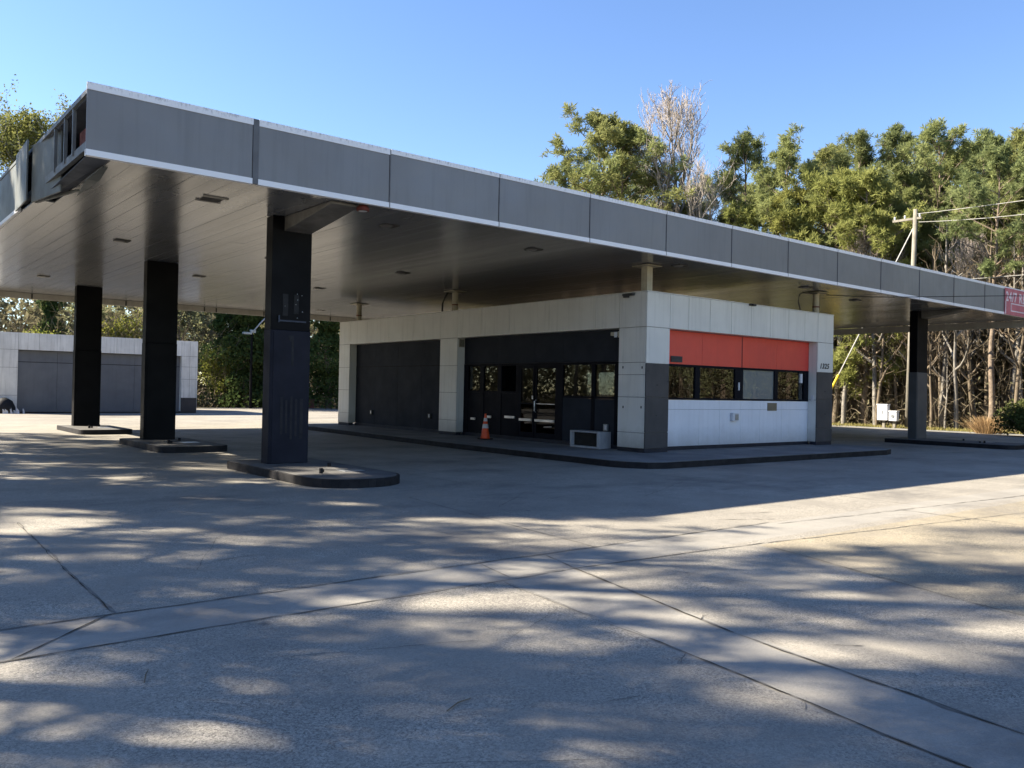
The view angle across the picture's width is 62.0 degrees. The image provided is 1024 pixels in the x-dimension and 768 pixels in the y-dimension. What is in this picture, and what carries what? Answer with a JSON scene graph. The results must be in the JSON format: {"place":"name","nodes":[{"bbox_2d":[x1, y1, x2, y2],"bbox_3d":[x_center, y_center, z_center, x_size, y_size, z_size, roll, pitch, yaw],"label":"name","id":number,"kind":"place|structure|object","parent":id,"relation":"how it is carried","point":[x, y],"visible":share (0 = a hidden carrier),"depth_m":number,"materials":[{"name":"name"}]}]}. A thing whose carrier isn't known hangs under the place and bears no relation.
{"place":"outdoors","nodes":[
{"label":"outdoors","id":0,"kind":"place"},
{"bbox_2d":[0,398,24,413],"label":"debris heap","id":1,"kind":"object","parent":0,"point":[7,405],"visible":1,"depth_m":42.02,"materials":[{"name":"black rubber"}]},
{"bbox_2d":[57,424,131,434],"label":"pump island","id":2,"kind":"structure","parent":0,"point":[99,429],"depth_m":27.26,"materials":[{"name":"concrete"}]},
{"bbox_2d":[71,285,102,425],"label":"canopy column","id":3,"kind":"structure","parent":2,"relation":"on","point":[86,382],"depth_m":28.99,"materials":[{"name":"black metal"}]},
{"bbox_2d":[0,332,197,412],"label":"garage building","id":4,"kind":"structure","parent":0,"point":[36,371],"depth_m":44.51,"materials":[{"name":"stone"}]},
{"bbox_2d":[119,437,226,452],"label":"pump island","id":5,"kind":"structure","parent":0,"point":[181,445],"depth_m":21.03,"materials":[{"name":"concrete"}]},
{"bbox_2d":[140,260,178,439],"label":"canopy column","id":6,"kind":"structure","parent":5,"relation":"on","point":[159,366],"depth_m":22.74,"materials":[{"name":"black metal"}]},
{"bbox_2d":[227,458,399,487],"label":"pump island","id":7,"kind":"structure","parent":0,"point":[311,472],"depth_m":14.83,"materials":[{"name":"concrete"}]},
{"bbox_2d":[261,215,311,463],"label":"canopy column","id":8,"kind":"structure","parent":7,"relation":"on","point":[285,399],"depth_m":16.45,"materials":[{"name":"black metal"}]},
{"bbox_2d":[0,81,1023,334],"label":"station canopy","id":9,"kind":"object","parent":8,"relation":"on","point":[108,189],"visible":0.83,"depth_m":19.17,"materials":[{"name":"metal"}]},
{"bbox_2d":[1004,288,1023,316],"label":"banner sign","id":10,"kind":"object","parent":9,"relation":"attached to","point":[1014,305],"visible":0.93,"depth_m":32.70,"materials":[{"name":"red plastic"}]},
{"bbox_2d":[0,408,1023,767],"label":"concrete lot","id":11,"kind":"structure","parent":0,"point":[534,676],"depth_m":6.48,"materials":[{"name":"grey concrete"}]},
{"bbox_2d":[0,415,1023,767],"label":"pavement joint","id":12,"kind":"object","parent":11,"relation":"on","point":[537,621],"visible":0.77,"depth_m":5.96,"materials":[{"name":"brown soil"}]},
{"bbox_2d":[227,408,1023,435],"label":"kerb","id":13,"kind":"structure","parent":11,"relation":"on","point":[832,425],"depth_m":45.45,"materials":[{"name":"concrete"}]},
{"bbox_2d":[0,0,1023,384],"label":"sky","id":14,"kind":"structure","parent":0,"point":[480,84],"materials":[{"name":"blue"}]},
{"bbox_2d":[196,388,999,431],"bbox_3d":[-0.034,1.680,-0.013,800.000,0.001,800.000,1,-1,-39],"label":"ground","id":15,"kind":"structure","parent":0,"point":[335,407],"depth_m":63.95,"materials":[{"name":"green plant"}]},
{"bbox_2d":[2,298,45,332],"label":"bare sapling","id":16,"kind":"object","parent":15,"relation":"on","point":[29,314],"visible":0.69,"depth_m":61.34,"materials":[{"name":"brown plant"}]},
{"bbox_2d":[0,74,70,175],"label":"tall tree","id":17,"kind":"object","parent":15,"relation":"on","point":[32,127],"visible":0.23,"depth_m":61.80,"materials":[{"name":"green plant"}]},
{"bbox_2d":[35,300,67,334],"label":"ivy covered tree","id":18,"kind":"object","parent":15,"relation":"on","point":[47,309],"visible":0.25,"depth_m":63.23,"materials":[{"name":"green plant"}]},
{"bbox_2d":[35,302,139,334],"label":"leafy tree","id":19,"kind":"object","parent":15,"relation":"on","point":[71,308],"visible":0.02,"depth_m":68.88,"materials":[{"name":"green plant"}]},
{"bbox_2d":[102,311,142,338],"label":"yellow green tree","id":20,"kind":"object","parent":15,"relation":"on","point":[113,332],"visible":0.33,"depth_m":64.81,"materials":[{"name":"brown plant"}]},
{"bbox_2d":[128,307,218,371],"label":"leafy tree","id":21,"kind":"object","parent":15,"relation":"on","point":[185,320],"visible":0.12,"depth_m":69.28,"materials":[{"name":"green plant"}]},
{"bbox_2d":[185,312,227,386],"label":"leafy tree","id":22,"kind":"object","parent":15,"relation":"on","point":[205,337],"visible":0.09,"depth_m":74.56,"materials":[{"name":"green plant"}]},
{"bbox_2d":[198,343,235,406],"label":"yellow green tree","id":23,"kind":"object","parent":15,"relation":"on","point":[215,368],"visible":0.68,"depth_m":62.82,"materials":[{"name":"brown plant"}]},
{"bbox_2d":[197,313,252,406],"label":"ivy covered tree","id":24,"kind":"object","parent":15,"relation":"on","point":[220,321],"visible":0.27,"depth_m":64.90,"materials":[{"name":"green plant"}]},
{"bbox_2d":[205,314,264,407],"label":"ivy covered tree","id":25,"kind":"object","parent":15,"relation":"on","point":[252,322],"visible":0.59,"depth_m":62.40,"materials":[{"name":"green plant"}]},
{"bbox_2d":[219,321,264,406],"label":"ivy covered tree","id":26,"kind":"object","parent":15,"relation":"on","point":[262,332],"visible":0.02,"depth_m":63.21,"materials":[{"name":"green plant"}]},
{"bbox_2d":[242,318,264,408],"bbox_3d":[-17.692,-1.881,59.798,2.396,7.437,0.570,1,0,-19],"label":"street lamp","id":27,"kind":"object","parent":15,"relation":"on","point":[251,332],"visible":0.91,"depth_m":59.63,"materials":[{"name":"grey metal"}]},
{"bbox_2d":[309,320,339,408],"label":"ivy covered tree","id":28,"kind":"object","parent":15,"relation":"on","point":[327,369],"visible":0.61,"depth_m":63.32,"materials":[{"name":"green plant"}]},
{"bbox_2d":[0,297,1007,420],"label":"wood","id":29,"kind":"object","parent":15,"relation":"on","point":[7,306],"visible":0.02,"depth_m":67.37,"materials":[{"name":"green plant"}]},
{"bbox_2d":[0,306,1023,430],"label":"undergrowth","id":30,"kind":"object","parent":15,"relation":"on","point":[902,399],"depth_m":48.96,"materials":[{"name":"plant"}]},
{"bbox_2d":[533,158,600,194],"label":"pine tree","id":31,"kind":"object","parent":15,"relation":"on","point":[563,183],"visible":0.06,"depth_m":67.04,"materials":[{"name":"green plant"}]},
{"bbox_2d":[539,102,695,211],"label":"pine tree","id":32,"kind":"object","parent":15,"relation":"on","point":[599,124],"visible":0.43,"depth_m":60.71,"materials":[{"name":"green plant"}]},
{"bbox_2d":[565,125,709,219],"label":"pine tree","id":33,"kind":"object","parent":15,"relation":"on","point":[638,136],"visible":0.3,"depth_m":60.30,"materials":[{"name":"green plant"}]},
{"bbox_2d":[600,161,710,205],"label":"pine tree","id":34,"kind":"object","parent":15,"relation":"on","point":[642,170],"visible":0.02,"depth_m":70.47,"materials":[{"name":"green plant"}]},
{"bbox_2d":[631,80,739,220],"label":"bare tree","id":35,"kind":"object","parent":15,"relation":"on","point":[673,113],"visible":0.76,"depth_m":59.98,"materials":[{"name":"grey plant"}]},
{"bbox_2d":[662,201,709,218],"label":"young pine tree","id":36,"kind":"object","parent":15,"relation":"on","point":[684,210],"visible":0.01,"depth_m":61.69,"materials":[{"name":"green plant"}]},
{"bbox_2d":[647,180,743,224],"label":"bare tree","id":37,"kind":"object","parent":15,"relation":"on","point":[714,204],"visible":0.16,"depth_m":61.97,"materials":[{"name":"grey plant"}]},
{"bbox_2d":[682,173,743,217],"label":"pine tree","id":38,"kind":"object","parent":15,"relation":"on","point":[710,184],"visible":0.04,"depth_m":75.50,"materials":[{"name":"green plant"}]},
{"bbox_2d":[720,195,776,233],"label":"young pine tree","id":39,"kind":"object","parent":15,"relation":"on","point":[743,213],"visible":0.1,"depth_m":57.25,"materials":[{"name":"green plant"}]},
{"bbox_2d":[722,181,778,234],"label":"pine tree","id":40,"kind":"object","parent":15,"relation":"on","point":[750,187],"visible":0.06,"depth_m":68.74,"materials":[{"name":"green plant"}]},
{"bbox_2d":[712,125,793,234],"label":"pine tree","id":41,"kind":"object","parent":15,"relation":"on","point":[742,148],"visible":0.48,"depth_m":59.41,"materials":[{"name":"green plant"}]},
{"bbox_2d":[736,165,798,235],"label":"pine tree","id":42,"kind":"object","parent":15,"relation":"on","point":[757,176],"visible":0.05,"depth_m":79.31,"materials":[{"name":"green plant"}]},
{"bbox_2d":[741,122,855,246],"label":"pine tree","id":43,"kind":"object","parent":15,"relation":"on","point":[784,157],"visible":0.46,"depth_m":55.09,"materials":[{"name":"green plant"}]},
{"bbox_2d":[767,184,831,247],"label":"young pine tree","id":44,"kind":"object","parent":15,"relation":"on","point":[797,194],"visible":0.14,"depth_m":53.96,"materials":[{"name":"green plant"}]},
{"bbox_2d":[791,143,856,232],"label":"pine tree","id":45,"kind":"object","parent":15,"relation":"on","point":[825,155],"visible":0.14,"depth_m":61.02,"materials":[{"name":"green plant"}]},
{"bbox_2d":[759,165,920,407],"bbox_3d":[20.112,-5.611,53.121,9.097,16.196,8.549,1,0,-26],"label":"young pine tree","id":46,"kind":"object","parent":15,"relation":"on","point":[827,187],"visible":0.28,"depth_m":52.68,"materials":[{"name":"green plant"}]},
{"bbox_2d":[832,215,864,423],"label":"slim bare tree","id":47,"kind":"object","parent":15,"relation":"on","point":[835,409],"visible":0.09,"depth_m":51.03,"materials":[{"name":"brown plant"}]},
{"bbox_2d":[805,127,911,422],"bbox_3d":[22.059,-7.047,54.788,6.504,19.196,8.714,1,0,29],"label":"pine tree","id":48,"kind":"object","parent":15,"relation":"on","point":[863,158],"visible":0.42,"depth_m":54.50,"materials":[{"name":"green plant"}]},
{"bbox_2d":[847,244,882,424],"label":"slim bare tree","id":49,"kind":"object","parent":15,"relation":"on","point":[874,380],"visible":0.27,"depth_m":48.84,"materials":[{"name":"grey plant"}]},
{"bbox_2d":[825,189,910,422],"bbox_3d":[22.277,-5.198,53.319,5.657,15.462,4.585,1,0,22],"label":"pine tree","id":50,"kind":"object","parent":15,"relation":"on","point":[894,200],"visible":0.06,"depth_m":52.83,"materials":[{"name":"green plant"}]},
{"bbox_2d":[832,228,907,425],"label":"bare tree","id":51,"kind":"object","parent":15,"relation":"on","point":[843,407],"visible":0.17,"depth_m":50.08,"materials":[{"name":"grey plant"}]},
{"bbox_2d":[822,166,928,424],"bbox_3d":[21.249,-5.188,50.139,7.388,15.392,7.903,1,0,6],"label":"young pine tree","id":52,"kind":"object","parent":15,"relation":"on","point":[870,217],"visible":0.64,"depth_m":49.34,"materials":[{"name":"green plant"}]},
{"bbox_2d":[832,209,921,427],"bbox_3d":[19.446,-3.362,46.800,5.529,11.905,0.512,1,-1,36],"label":"utility pole","id":53,"kind":"object","parent":15,"relation":"on","point":[915,218],"visible":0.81,"depth_m":45.31,"materials":[{"name":"brown wood"}]},
{"bbox_2d":[862,326,899,424],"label":"slim bare tree","id":54,"kind":"object","parent":15,"relation":"on","point":[882,372],"visible":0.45,"depth_m":48.33,"materials":[{"name":"brown plant"}]},
{"bbox_2d":[877,404,889,427],"bbox_3d":[19.921,1.758,45.740,0.330,1.365,0.600,1,-1,-39],"label":"meter cabinet","id":55,"kind":"object","parent":15,"relation":"on","point":[883,412],"visible":0.97,"depth_m":45.64,"materials":[{"name":"white metal"}]},
{"bbox_2d":[884,333,907,425],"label":"bare sapling","id":56,"kind":"object","parent":15,"relation":"on","point":[895,394],"visible":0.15,"depth_m":48.68,"materials":[{"name":"brown plant"}]},
{"bbox_2d":[876,224,925,425],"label":"slim bare tree","id":57,"kind":"object","parent":15,"relation":"on","point":[890,396],"visible":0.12,"depth_m":50.95,"materials":[{"name":"brown plant"}]},
{"bbox_2d":[873,121,937,407],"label":"pine tree","id":58,"kind":"object","parent":15,"relation":"on","point":[893,132],"visible":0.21,"depth_m":55.94,"materials":[{"name":"green plant"}]},
{"bbox_2d":[860,185,966,424],"bbox_3d":[24.199,-4.910,52.740,8.888,14.948,6.872,1,0,21],"label":"young pine tree","id":59,"kind":"object","parent":15,"relation":"on","point":[909,201],"visible":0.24,"depth_m":52.43,"materials":[{"name":"green plant"}]},
{"bbox_2d":[897,189,942,423],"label":"pine tree","id":60,"kind":"object","parent":15,"relation":"on","point":[901,385],"visible":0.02,"depth_m":55.84,"materials":[{"name":"green plant"}]},
{"bbox_2d":[889,142,957,262],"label":"pine tree","id":61,"kind":"object","parent":15,"relation":"on","point":[911,163],"visible":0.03,"depth_m":71.29,"materials":[{"name":"green plant"}]},
{"bbox_2d":[832,422,1021,433],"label":"verge grass","id":62,"kind":"structure","parent":15,"relation":"on","point":[901,426],"depth_m":45.65,"materials":[{"name":"plant"}]},
{"bbox_2d":[905,330,952,417],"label":"bare tree","id":63,"kind":"object","parent":15,"relation":"on","point":[939,370],"visible":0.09,"depth_m":47.02,"materials":[{"name":"brown plant"}]},
{"bbox_2d":[906,238,958,371],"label":"slim bare tree","id":64,"kind":"object","parent":15,"relation":"on","point":[933,343],"visible":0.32,"depth_m":46.67,"materials":[{"name":"brown plant"}]},
{"bbox_2d":[901,330,966,427],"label":"bare sapling","id":65,"kind":"object","parent":15,"relation":"on","point":[929,385],"visible":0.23,"depth_m":46.20,"materials":[{"name":"brown plant"}]},
{"bbox_2d":[924,246,952,427],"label":"slim bare tree","id":66,"kind":"object","parent":15,"relation":"on","point":[935,413],"visible":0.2,"depth_m":48.28,"materials":[{"name":"brown plant"}]},
{"bbox_2d":[895,167,986,397],"bbox_3d":[27.256,-5.647,54.087,7.531,16.591,5.621,1,0,11],"label":"pine tree","id":67,"kind":"object","parent":15,"relation":"on","point":[925,193],"visible":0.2,"depth_m":53.50,"materials":[{"name":"green plant"}]},
{"bbox_2d":[886,116,1006,381],"bbox_3d":[26.157,-6.948,52.380,7.817,19.118,9.017,1,0,25],"label":"pine tree","id":68,"kind":"object","parent":15,"relation":"on","point":[944,147],"visible":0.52,"depth_m":52.06,"materials":[{"name":"green plant"}]},
{"bbox_2d":[927,336,967,427],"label":"bare sapling","id":69,"kind":"object","parent":15,"relation":"on","point":[946,397],"visible":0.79,"depth_m":45.83,"materials":[{"name":"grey plant"}]},
{"bbox_2d":[928,212,984,426],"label":"slim bare tree","id":70,"kind":"object","parent":15,"relation":"on","point":[941,399],"visible":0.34,"depth_m":46.97,"materials":[{"name":"grey plant"}]},
{"bbox_2d":[918,193,1002,422],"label":"young pine tree","id":71,"kind":"object","parent":15,"relation":"on","point":[944,248],"depth_m":53.04,"materials":[{"name":"green plant"}]},
{"bbox_2d":[941,346,981,426],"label":"bare sapling","id":72,"kind":"object","parent":15,"relation":"on","point":[962,382],"visible":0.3,"depth_m":48.22,"materials":[{"name":"brown plant"}]},
{"bbox_2d":[932,126,1007,414],"bbox_3d":[30.925,-7.272,56.856,5.936,20.015,7.323,1,0,-13],"label":"pine tree","id":73,"kind":"object","parent":15,"relation":"on","point":[988,137],"visible":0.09,"depth_m":56.43,"materials":[{"name":"green plant"}]},
{"bbox_2d":[957,269,986,427],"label":"slim bare tree","id":74,"kind":"object","parent":15,"relation":"on","point":[970,393],"visible":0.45,"depth_m":45.66,"materials":[{"name":"brown plant"}]},
{"bbox_2d":[926,247,1019,429],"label":"bare tree","id":75,"kind":"object","parent":15,"relation":"on","point":[956,406],"visible":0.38,"depth_m":44.91,"materials":[{"name":"grey plant"}]},
{"bbox_2d":[925,123,1023,284],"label":"pine tree","id":76,"kind":"object","parent":15,"relation":"on","point":[1017,139],"visible":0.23,"depth_m":50.09,"materials":[{"name":"green plant"}]},
{"bbox_2d":[942,205,1006,418],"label":"young pine tree","id":77,"kind":"object","parent":15,"relation":"on","point":[981,384],"visible":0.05,"depth_m":53.43,"materials":[{"name":"green plant"}]},
{"bbox_2d":[932,228,1021,416],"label":"bare tree","id":78,"kind":"object","parent":15,"relation":"on","point":[968,254],"visible":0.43,"depth_m":47.66,"materials":[{"name":"grey plant"}]},
{"bbox_2d":[959,277,994,403],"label":"slim bare tree","id":79,"kind":"object","parent":15,"relation":"on","point":[981,365],"visible":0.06,"depth_m":51.12,"materials":[{"name":"brown plant"}]},
{"bbox_2d":[934,141,1023,419],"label":"pine tree","id":80,"kind":"object","parent":15,"relation":"on","point":[997,159],"visible":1,"depth_m":43.53,"materials":[{"name":"green plant"}]},
{"bbox_2d":[949,415,1009,433],"bbox_3d":[23.462,1.989,41.369,2.825,0.920,4.303,1,-1,-39],"label":"dry grass clump","id":81,"kind":"object","parent":15,"relation":"on","point":[981,425],"visible":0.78,"depth_m":41.40,"materials":[{"name":"beige plant"}]},
{"bbox_2d":[962,208,1023,379],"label":"young pine tree","id":82,"kind":"object","parent":15,"relation":"on","point":[999,224],"visible":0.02,"depth_m":52.23,"materials":[{"name":"green plant"}]},
{"bbox_2d":[979,330,1006,417],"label":"tree","id":83,"kind":"object","parent":15,"relation":"on","point":[994,368],"visible":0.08,"depth_m":52.97,"materials":[{"name":"brown plant"}]},
{"bbox_2d":[969,220,1019,419],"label":"slim bare tree","id":84,"kind":"object","parent":15,"relation":"on","point":[986,394],"visible":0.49,"depth_m":46.09,"materials":[{"name":"brown plant"}]},
{"bbox_2d":[984,241,1023,412],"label":"slim bare tree","id":85,"kind":"object","parent":15,"relation":"on","point":[1014,373],"visible":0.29,"depth_m":45.35,"materials":[{"name":"grey plant"}]},
{"bbox_2d":[985,179,1023,287],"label":"pine tree","id":86,"kind":"object","parent":15,"relation":"on","point":[1020,203],"visible":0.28,"depth_m":47.99,"materials":[{"name":"green plant"}]},
{"bbox_2d":[987,241,1023,404],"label":"slim bare tree","id":87,"kind":"object","parent":15,"relation":"on","point":[1006,356],"visible":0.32,"depth_m":45.35,"materials":[{"name":"brown plant"}]},
{"bbox_2d":[990,398,1023,434],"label":"hedge bush","id":88,"kind":"object","parent":15,"relation":"on","point":[1013,419],"visible":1,"depth_m":38.96,"materials":[{"name":"green plant"}]},
{"bbox_2d":[990,245,1023,431],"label":"bare tree","id":89,"kind":"object","parent":15,"relation":"on","point":[1017,384],"visible":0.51,"depth_m":43.05,"materials":[{"name":"brown plant"}]},
{"bbox_2d":[998,218,1023,429],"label":"slim bare tree","id":90,"kind":"object","parent":15,"relation":"on","point":[1010,363],"visible":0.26,"depth_m":47.55,"materials":[{"name":"brown plant"}]},
{"bbox_2d":[1010,208,1023,255],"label":"pine tree","id":91,"kind":"object","parent":15,"relation":"on","point":[1021,217],"visible":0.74,"depth_m":45.80,"materials":[{"name":"green plant"}]},
{"bbox_2d":[308,423,888,462],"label":"sidewalk","id":92,"kind":"structure","parent":0,"point":[654,457],"depth_m":22.87,"materials":[{"name":"concrete"}]},
{"bbox_2d":[477,414,492,439],"bbox_3d":[-0.805,1.285,25.776,0.340,0.780,0.340,1,-1,-39],"label":"traffic cone","id":93,"kind":"object","parent":92,"relation":"on","point":[485,433],"visible":1,"depth_m":25.70,"materials":[{"name":"orange plastic"}]},
{"bbox_2d":[338,290,833,452],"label":"station shop","id":94,"kind":"structure","parent":92,"relation":"on","point":[647,371],"depth_m":24.91,"materials":[{"name":"paint"}]},
{"bbox_2d":[444,290,466,310],"bbox_3d":[-1.885,-2.673,28.238,0.540,0.788,0.540,1,-1,-39],"label":"roof post","id":95,"kind":"object","parent":94,"relation":"on","point":[455,304],"visible":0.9,"depth_m":28.15,"materials":[{"name":"beige metal"}]},
{"bbox_2d":[519,365,535,437],"bbox_3d":[0.428,0.519,25.391,0.100,2.143,0.680,1,-1,-39],"label":"door","id":96,"kind":"structure","parent":94,"relation":"in","point":[527,372],"depth_m":25.40,"materials":[{"name":"black glass"}]},
{"bbox_2d":[463,362,618,444],"bbox_3d":[0.715,0.490,25.089,0.075,2.208,7.230,1,-1,-39],"label":"window","id":97,"kind":"structure","parent":94,"relation":"in","point":[593,380],"depth_m":24.26,"materials":[{"name":"black glass"}]},
{"bbox_2d":[534,365,556,439],"bbox_3d":[0.955,0.524,24.711,0.136,2.143,0.960,1,-1,-39],"label":"door","id":98,"kind":"structure","parent":94,"relation":"in","point":[545,401],"depth_m":24.74,"materials":[{"name":"black glass"}]},
{"bbox_2d":[632,264,661,290],"bbox_3d":[3.440,-2.614,21.741,0.540,0.788,0.540,1,-1,-39],"label":"roof post","id":99,"kind":"object","parent":94,"relation":"on","point":[646,275],"visible":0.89,"depth_m":21.67,"materials":[{"name":"beige metal"}]},
{"bbox_2d":[668,364,808,400],"bbox_3d":[6.479,0.002,24.348,6.890,0.937,0.190,1,-1,-39],"label":"window","id":100,"kind":"structure","parent":94,"relation":"in","point":[686,382],"depth_m":24.15,"materials":[{"name":"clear glass"}]},
{"bbox_2d":[804,291,828,312],"bbox_3d":[9.500,-2.456,26.649,0.540,0.788,0.540,1,-1,-39],"label":"roof post","id":101,"kind":"object","parent":94,"relation":"on","point":[815,307],"visible":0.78,"depth_m":26.57,"materials":[{"name":"beige metal"}]},
{"bbox_2d":[570,430,610,448],"bbox_3d":[2.102,1.487,22.939,0.435,0.448,1.130,1,-1,-39],"label":"air conditioner sleeve","id":102,"kind":"object","parent":92,"relation":"on","point":[591,439],"visible":1,"depth_m":22.76,"materials":[{"name":"white metal"}]},
{"bbox_2d":[308,426,890,468],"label":"sidewalk curb","id":103,"kind":"structure","parent":92,"relation":"on","point":[645,465],"depth_m":21.34,"materials":[{"name":"paint"}]},
{"bbox_2d":[885,437,1023,449],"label":"pump island","id":104,"kind":"structure","parent":0,"point":[975,444],"depth_m":29.90,"materials":[{"name":"concrete"}]},
{"bbox_2d":[908,311,927,438],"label":"canopy column","id":105,"kind":"structure","parent":104,"relation":"on","point":[917,392],"depth_m":31.68,"materials":[{"name":"black metal"}]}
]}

